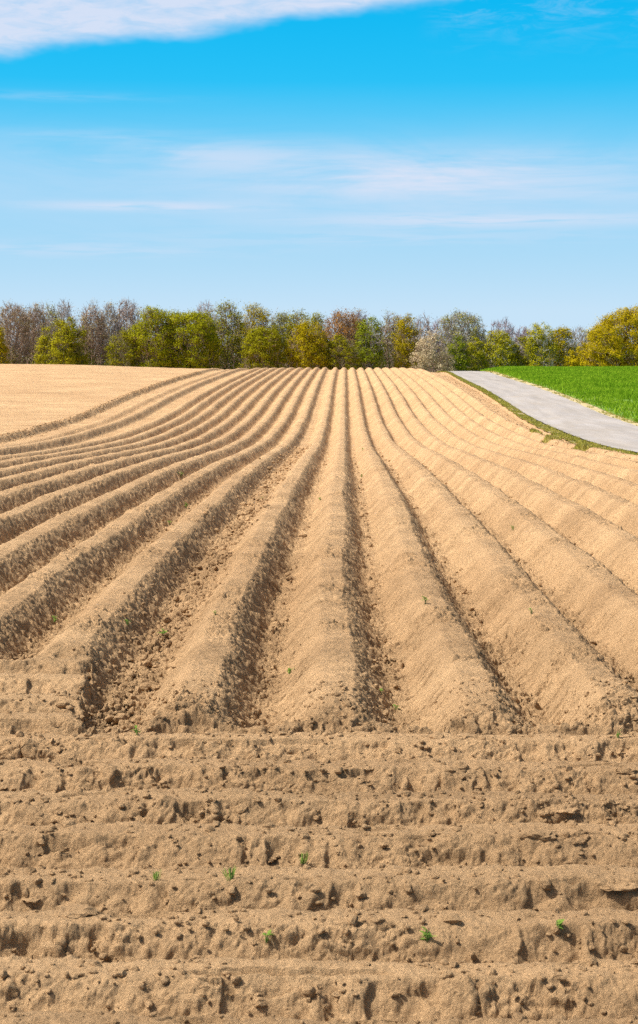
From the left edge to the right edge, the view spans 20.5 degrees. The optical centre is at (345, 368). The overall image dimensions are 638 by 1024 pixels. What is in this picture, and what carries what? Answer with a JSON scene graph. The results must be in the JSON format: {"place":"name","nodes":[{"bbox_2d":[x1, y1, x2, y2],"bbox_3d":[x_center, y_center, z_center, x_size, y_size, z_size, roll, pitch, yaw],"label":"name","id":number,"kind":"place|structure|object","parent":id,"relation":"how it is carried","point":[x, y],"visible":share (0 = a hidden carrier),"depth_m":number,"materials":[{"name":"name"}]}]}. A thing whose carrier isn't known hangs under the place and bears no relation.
{"place":"outdoors","nodes":[
{"label":"outdoors","id":0,"kind":"place"},
{"bbox_2d":[0,364,637,1023],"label":"ground","id":1,"kind":"structure","parent":0,"point":[68,490],"depth_m":9.99,"materials":[{"name":"soil"}]},
{"bbox_2d":[0,326,13,363],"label":"leafy tree","id":2,"kind":"object","parent":1,"relation":"on","point":[3,349],"visible":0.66,"depth_m":245.57,"materials":[{"name":"green plant"}]},
{"bbox_2d":[0,299,35,363],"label":"bare tree","id":3,"kind":"object","parent":1,"relation":"on","point":[18,324],"visible":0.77,"depth_m":261.37,"materials":[{"name":"grey plant"}]},
{"bbox_2d":[21,897,39,902],"bbox_3d":[-1.090,1.839,6.120,0.060,0.014,0.073,0,0,-30],"label":"soil clod","id":4,"kind":"object","parent":1,"relation":"on","point":[26,899],"visible":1,"depth_m":6.11,"materials":[{"name":"brown soil"}]},
{"bbox_2d":[21,788,44,791],"bbox_3d":[-1.364,1.873,7.750,0.183,0.052,0.089,0,0,0],"label":"soil clod","id":5,"kind":"object","parent":1,"relation":"on","point":[35,789],"visible":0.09,"depth_m":7.76,"materials":[{"name":"brown soil"}]},
{"bbox_2d":[16,302,51,363],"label":"bare tree","id":6,"kind":"object","parent":1,"relation":"on","point":[36,330],"visible":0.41,"depth_m":271.41,"materials":[{"name":"grey plant"}]},
{"bbox_2d":[31,323,58,363],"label":"leafy tree","id":7,"kind":"object","parent":1,"relation":"on","point":[42,340],"visible":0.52,"depth_m":246.66,"materials":[{"name":"green plant"}]},
{"bbox_2d":[30,301,61,356],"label":"bare tree","id":8,"kind":"object","parent":1,"relation":"on","point":[51,314],"visible":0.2,"depth_m":281.59,"materials":[{"name":"grey plant"}]},
{"bbox_2d":[45,318,79,364],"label":"leafy tree","id":9,"kind":"object","parent":1,"relation":"on","point":[64,355],"visible":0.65,"depth_m":245.32,"materials":[{"name":"green plant"}]},
{"bbox_2d":[56,300,77,347],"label":"bare tree","id":10,"kind":"object","parent":1,"relation":"on","point":[66,316],"visible":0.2,"depth_m":285.64,"materials":[{"name":"grey plant"}]},
{"bbox_2d":[56,316,90,364],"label":"leafy tree","id":11,"kind":"object","parent":1,"relation":"on","point":[82,360],"visible":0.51,"depth_m":247.51,"materials":[{"name":"green plant"}]},
{"bbox_2d":[57,903,97,917],"bbox_3d":[-0.887,1.788,5.812,0.146,0.038,0.133,0,0,0],"label":"soil clod","id":12,"kind":"object","parent":1,"relation":"on","point":[73,910],"visible":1,"depth_m":5.79,"materials":[{"name":"brown soil"}]},
{"bbox_2d":[73,300,111,365],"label":"bare tree","id":13,"kind":"object","parent":1,"relation":"on","point":[98,331],"visible":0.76,"depth_m":261.33,"materials":[{"name":"grey plant"}]},
{"bbox_2d":[94,301,127,365],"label":"bare tree","id":14,"kind":"object","parent":1,"relation":"on","point":[112,316],"visible":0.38,"depth_m":265.48,"materials":[{"name":"grey plant"}]},
{"bbox_2d":[104,327,142,366],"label":"leafy tree","id":15,"kind":"object","parent":1,"relation":"on","point":[121,360],"visible":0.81,"depth_m":249.07,"materials":[{"name":"green plant"}]},
{"bbox_2d":[110,298,142,354],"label":"bare tree","id":16,"kind":"object","parent":1,"relation":"on","point":[125,316],"visible":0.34,"depth_m":269.55,"materials":[{"name":"grey plant"}]},
{"bbox_2d":[124,305,177,367],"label":"leafy tree","id":17,"kind":"object","parent":1,"relation":"on","point":[155,318],"visible":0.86,"depth_m":248.61,"materials":[{"name":"green plant"}]},
{"bbox_2d":[151,870,160,880],"bbox_3d":[-0.657,1.774,6.188,0.050,0.042,0.043,0,0,20],"label":"weed","id":18,"kind":"object","parent":1,"relation":"on","point":[155,876],"visible":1,"depth_m":6.18,"materials":[{"name":"green plant"}]},
{"bbox_2d":[153,309,225,368],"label":"leafy tree","id":19,"kind":"object","parent":1,"relation":"on","point":[186,329],"visible":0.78,"depth_m":249.54,"materials":[{"name":"green plant"}]},
{"bbox_2d":[191,300,220,352],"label":"bare tree","id":20,"kind":"object","parent":1,"relation":"on","point":[200,309],"visible":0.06,"depth_m":284.68,"materials":[{"name":"grey plant"}]},
{"bbox_2d":[222,866,236,880],"bbox_3d":[-0.401,1.752,6.154,0.058,0.058,0.058,0,0,-16],"label":"weed","id":21,"kind":"object","parent":1,"relation":"on","point":[230,873],"visible":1,"depth_m":6.14,"materials":[{"name":"green plant"}]},
{"bbox_2d":[208,297,252,368],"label":"leafy tree","id":22,"kind":"object","parent":1,"relation":"on","point":[236,340],"visible":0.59,"depth_m":261.23,"materials":[{"name":"green plant"}]},
{"bbox_2d":[232,301,275,365],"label":"leafy tree","id":23,"kind":"object","parent":1,"relation":"on","point":[260,315],"visible":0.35,"depth_m":267.21,"materials":[{"name":"green plant"}]},
{"bbox_2d":[238,323,289,368],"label":"leafy tree","id":24,"kind":"object","parent":1,"relation":"on","point":[265,349],"visible":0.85,"depth_m":246.86,"materials":[{"name":"green plant"}]},
{"bbox_2d":[260,930,274,942],"bbox_3d":[-0.248,1.808,5.621,0.036,0.038,0.043,0,0,19],"label":"weed","id":25,"kind":"object","parent":1,"relation":"on","point":[268,934],"visible":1,"depth_m":5.62,"materials":[{"name":"green plant"}]},
{"bbox_2d":[269,310,297,366],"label":"bare tree","id":26,"kind":"object","parent":1,"relation":"on","point":[281,319],"visible":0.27,"depth_m":269.47,"materials":[{"name":"grey plant"}]},
{"bbox_2d":[280,308,311,359],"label":"leafy tree","id":27,"kind":"object","parent":1,"relation":"on","point":[289,327],"visible":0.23,"depth_m":267.48,"materials":[{"name":"green plant"}]},
{"bbox_2d":[297,853,308,863],"bbox_3d":[-0.164,1.833,6.623,0.060,0.049,0.044,0,0,0],"label":"weed","id":28,"kind":"object","parent":1,"relation":"on","point":[304,858],"visible":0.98,"depth_m":6.62,"materials":[{"name":"green plant"}]},
{"bbox_2d":[283,319,333,369],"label":"leafy tree","id":29,"kind":"object","parent":1,"relation":"on","point":[304,338],"visible":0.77,"depth_m":248.41,"materials":[{"name":"yellow plant"}]},
{"bbox_2d":[0,339,632,371],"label":"undergrowth","id":30,"kind":"object","parent":1,"relation":"on","point":[231,366],"visible":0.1,"depth_m":258.20,"materials":[{"name":"green plant"}]},
{"bbox_2d":[0,299,637,367],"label":"wood","id":31,"kind":"object","parent":1,"relation":"on","point":[234,334],"visible":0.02,"depth_m":288.17,"materials":[{"name":"brown plant"}]},
{"bbox_2d":[307,312,332,367],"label":"tree","id":32,"kind":"object","parent":1,"relation":"on","point":[315,317],"visible":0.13,"depth_m":265.72,"materials":[{"name":"brown plant"}]},
{"bbox_2d":[321,333,361,369],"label":"leafy tree","id":33,"kind":"object","parent":1,"relation":"on","point":[352,353],"visible":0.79,"depth_m":249.34,"materials":[{"name":"green plant"}]},
{"bbox_2d":[321,306,362,367],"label":"leafy tree","id":34,"kind":"object","parent":1,"relation":"on","point":[345,330],"visible":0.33,"depth_m":261.12,"materials":[{"name":"brown plant"}]},
{"bbox_2d":[344,307,372,366],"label":"bare tree","id":35,"kind":"object","parent":1,"relation":"on","point":[358,317],"visible":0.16,"depth_m":269.61,"materials":[{"name":"grey plant"}]},
{"bbox_2d":[348,315,390,369],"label":"leafy tree","id":36,"kind":"object","parent":1,"relation":"on","point":[371,353],"visible":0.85,"depth_m":251.36,"materials":[{"name":"green plant"}]},
{"bbox_2d":[378,312,410,366],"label":"bare tree","id":37,"kind":"object","parent":1,"relation":"on","point":[389,327],"visible":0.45,"depth_m":261.49,"materials":[{"name":"grey plant"}]},
{"bbox_2d":[389,314,423,368],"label":"leafy tree","id":38,"kind":"object","parent":1,"relation":"on","point":[408,332],"visible":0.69,"depth_m":253.36,"materials":[{"name":"green plant"}]},
{"bbox_2d":[412,312,435,363],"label":"bare tree","id":39,"kind":"object","parent":1,"relation":"on","point":[426,326],"visible":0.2,"depth_m":269.71,"materials":[{"name":"grey plant"}]},
{"bbox_2d":[420,926,435,941],"bbox_3d":[0.263,1.805,5.621,0.045,0.054,0.065,0,0,-35],"label":"weed","id":40,"kind":"object","parent":1,"relation":"on","point":[428,935],"visible":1,"depth_m":5.62,"materials":[{"name":"green plant"}]},
{"bbox_2d":[406,329,459,372],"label":"cherry tree","id":41,"kind":"object","parent":1,"relation":"on","point":[429,359],"visible":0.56,"depth_m":243.37,"materials":[{"name":"brown plant"}]},
{"bbox_2d":[426,318,452,368],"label":"bare tree","id":42,"kind":"object","parent":1,"relation":"on","point":[440,342],"visible":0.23,"depth_m":271.51,"materials":[{"name":"grey plant"}]},
{"bbox_2d":[486,317,522,358],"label":"bare tree","id":43,"kind":"object","parent":1,"relation":"on","point":[509,330],"visible":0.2,"depth_m":275.68,"materials":[{"name":"grey plant"}]},
{"bbox_2d":[511,326,539,362],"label":"bare tree","id":44,"kind":"object","parent":1,"relation":"on","point":[524,332],"visible":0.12,"depth_m":279.54,"materials":[{"name":"grey plant"}]},
{"bbox_2d":[437,370,637,454],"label":"verge","id":45,"kind":"structure","parent":1,"relation":"on","point":[532,420],"depth_m":74.50,"materials":[{"name":"green plant"}]},
{"bbox_2d":[517,828,558,841],"bbox_3d":[0.739,1.772,6.731,0.152,0.051,0.118,0,0,19],"label":"soil clod","id":46,"kind":"object","parent":1,"relation":"on","point":[539,834],"visible":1,"depth_m":6.69,"materials":[{"name":"brown soil"}]},
{"bbox_2d":[520,322,560,365],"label":"leafy tree","id":47,"kind":"object","parent":1,"relation":"on","point":[534,347],"visible":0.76,"depth_m":249.32,"materials":[{"name":"green plant"}]},
{"bbox_2d":[529,428,555,436],"bbox_3d":[6.989,2.292,62.201,0.984,0.383,2.434,0,0,0],"label":"weed clump","id":48,"kind":"object","parent":1,"relation":"on","point":[534,430],"visible":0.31,"depth_m":61.88,"materials":[{"name":"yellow plant"}]},
{"bbox_2d":[541,434,573,443],"bbox_3d":[6.838,2.295,56.703,1.130,0.384,2.421,0,0,0],"label":"weed clump","id":49,"kind":"object","parent":1,"relation":"on","point":[548,438],"visible":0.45,"depth_m":56.29,"materials":[{"name":"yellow plant"}]},
{"bbox_2d":[556,919,564,928],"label":"weed","id":50,"kind":"object","parent":1,"relation":"on","point":[559,922],"visible":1,"depth_m":5.66,"materials":[{"name":"green plant"}]},
{"bbox_2d":[544,324,582,366],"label":"leafy tree","id":51,"kind":"object","parent":1,"relation":"on","point":[564,333],"visible":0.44,"depth_m":253.31,"materials":[{"name":"green plant"}]},
{"bbox_2d":[555,807,579,814],"bbox_3d":[0.902,1.808,7.210,0.115,0.028,0.078,0,0,0],"label":"soil clod","id":52,"kind":"object","parent":1,"relation":"on","point":[571,811],"visible":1,"depth_m":7.19,"materials":[{"name":"brown soil"}]},
{"bbox_2d":[568,327,588,353],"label":"bare tree","id":53,"kind":"object","parent":1,"relation":"on","point":[580,334],"visible":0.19,"depth_m":275.68,"materials":[{"name":"grey plant"}]},
{"bbox_2d":[570,442,594,450],"bbox_3d":[6.516,2.205,48.566,0.622,0.395,2.456,0,0,0],"label":"weed clump","id":54,"kind":"object","parent":1,"relation":"on","point":[582,446],"visible":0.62,"depth_m":48.38,"materials":[{"name":"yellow plant"}]},
{"bbox_2d":[575,327,590,352],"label":"bare tree","id":55,"kind":"object","parent":1,"relation":"on","point":[583,341],"visible":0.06,"depth_m":261.73,"materials":[{"name":"grey plant"}]},
{"bbox_2d":[600,883,637,890],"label":"soil clod","id":56,"kind":"object","parent":1,"relation":"on","point":[623,887],"visible":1,"depth_m":6.08,"materials":[{"name":"brown soil"}]},
{"bbox_2d":[616,767,637,774],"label":"soil clod","id":57,"kind":"object","parent":1,"relation":"on","point":[624,770],"visible":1,"depth_m":7.82,"materials":[{"name":"brown soil"}]},
{"bbox_2d":[0,0,637,357],"label":"sky","id":58,"kind":"structure","parent":0,"point":[378,158],"materials":[{"name":"blue"}]},
{"bbox_2d":[449,371,637,451],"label":"road","id":59,"kind":"structure","parent":0,"point":[566,415],"depth_m":79.99,"materials":[{"name":"grey concrete"}]},
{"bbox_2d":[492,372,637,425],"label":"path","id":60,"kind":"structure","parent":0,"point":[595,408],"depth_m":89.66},
{"bbox_2d":[495,371,637,421],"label":"field surface","id":61,"kind":"object","parent":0,"point":[594,399],"visible":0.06,"depth_m":89.50,"materials":[{"name":"green plant"}]},
{"bbox_2d":[444,335,471,370],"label":"leafy tree","id":62,"kind":"object","parent":61,"relation":"on","point":[461,359],"visible":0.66,"depth_m":245.50,"materials":[{"name":"green plant"}]},
{"bbox_2d":[436,307,490,370],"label":"bare tree","id":63,"kind":"object","parent":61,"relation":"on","point":[460,316],"visible":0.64,"depth_m":251.16,"materials":[{"name":"grey plant"}]},
{"bbox_2d":[465,337,489,370],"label":"leafy tree","id":64,"kind":"object","parent":61,"relation":"on","point":[478,355],"visible":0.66,"depth_m":246.55,"materials":[{"name":"green plant"}]},
{"bbox_2d":[478,329,520,369],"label":"leafy tree","id":65,"kind":"object","parent":61,"relation":"on","point":[502,341],"visible":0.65,"depth_m":248.94,"materials":[{"name":"green plant"}]},
{"bbox_2d":[505,334,529,365],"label":"leafy tree","id":66,"kind":"object","parent":61,"relation":"on","point":[522,359],"visible":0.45,"depth_m":250.30,"materials":[{"name":"green plant"}]},
{"bbox_2d":[480,366,637,421],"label":"crop","id":67,"kind":"object","parent":61,"relation":"on","point":[596,379],"visible":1,"depth_m":112.75,"materials":[{"name":"green plant"}]},
{"bbox_2d":[563,342,588,366],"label":"leafy tree","id":68,"kind":"object","parent":61,"relation":"on","point":[573,359],"visible":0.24,"depth_m":243.48,"materials":[{"name":"yellow plant"}]},
{"bbox_2d":[578,324,625,365],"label":"leafy tree","id":69,"kind":"object","parent":61,"relation":"on","point":[585,359],"visible":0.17,"depth_m":239.38,"materials":[{"name":"yellow plant"}]},
{"bbox_2d":[580,303,637,366],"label":"leafy tree","id":70,"kind":"object","parent":61,"relation":"on","point":[627,320],"visible":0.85,"depth_m":233.33,"materials":[{"name":"yellow plant"}]}
]}

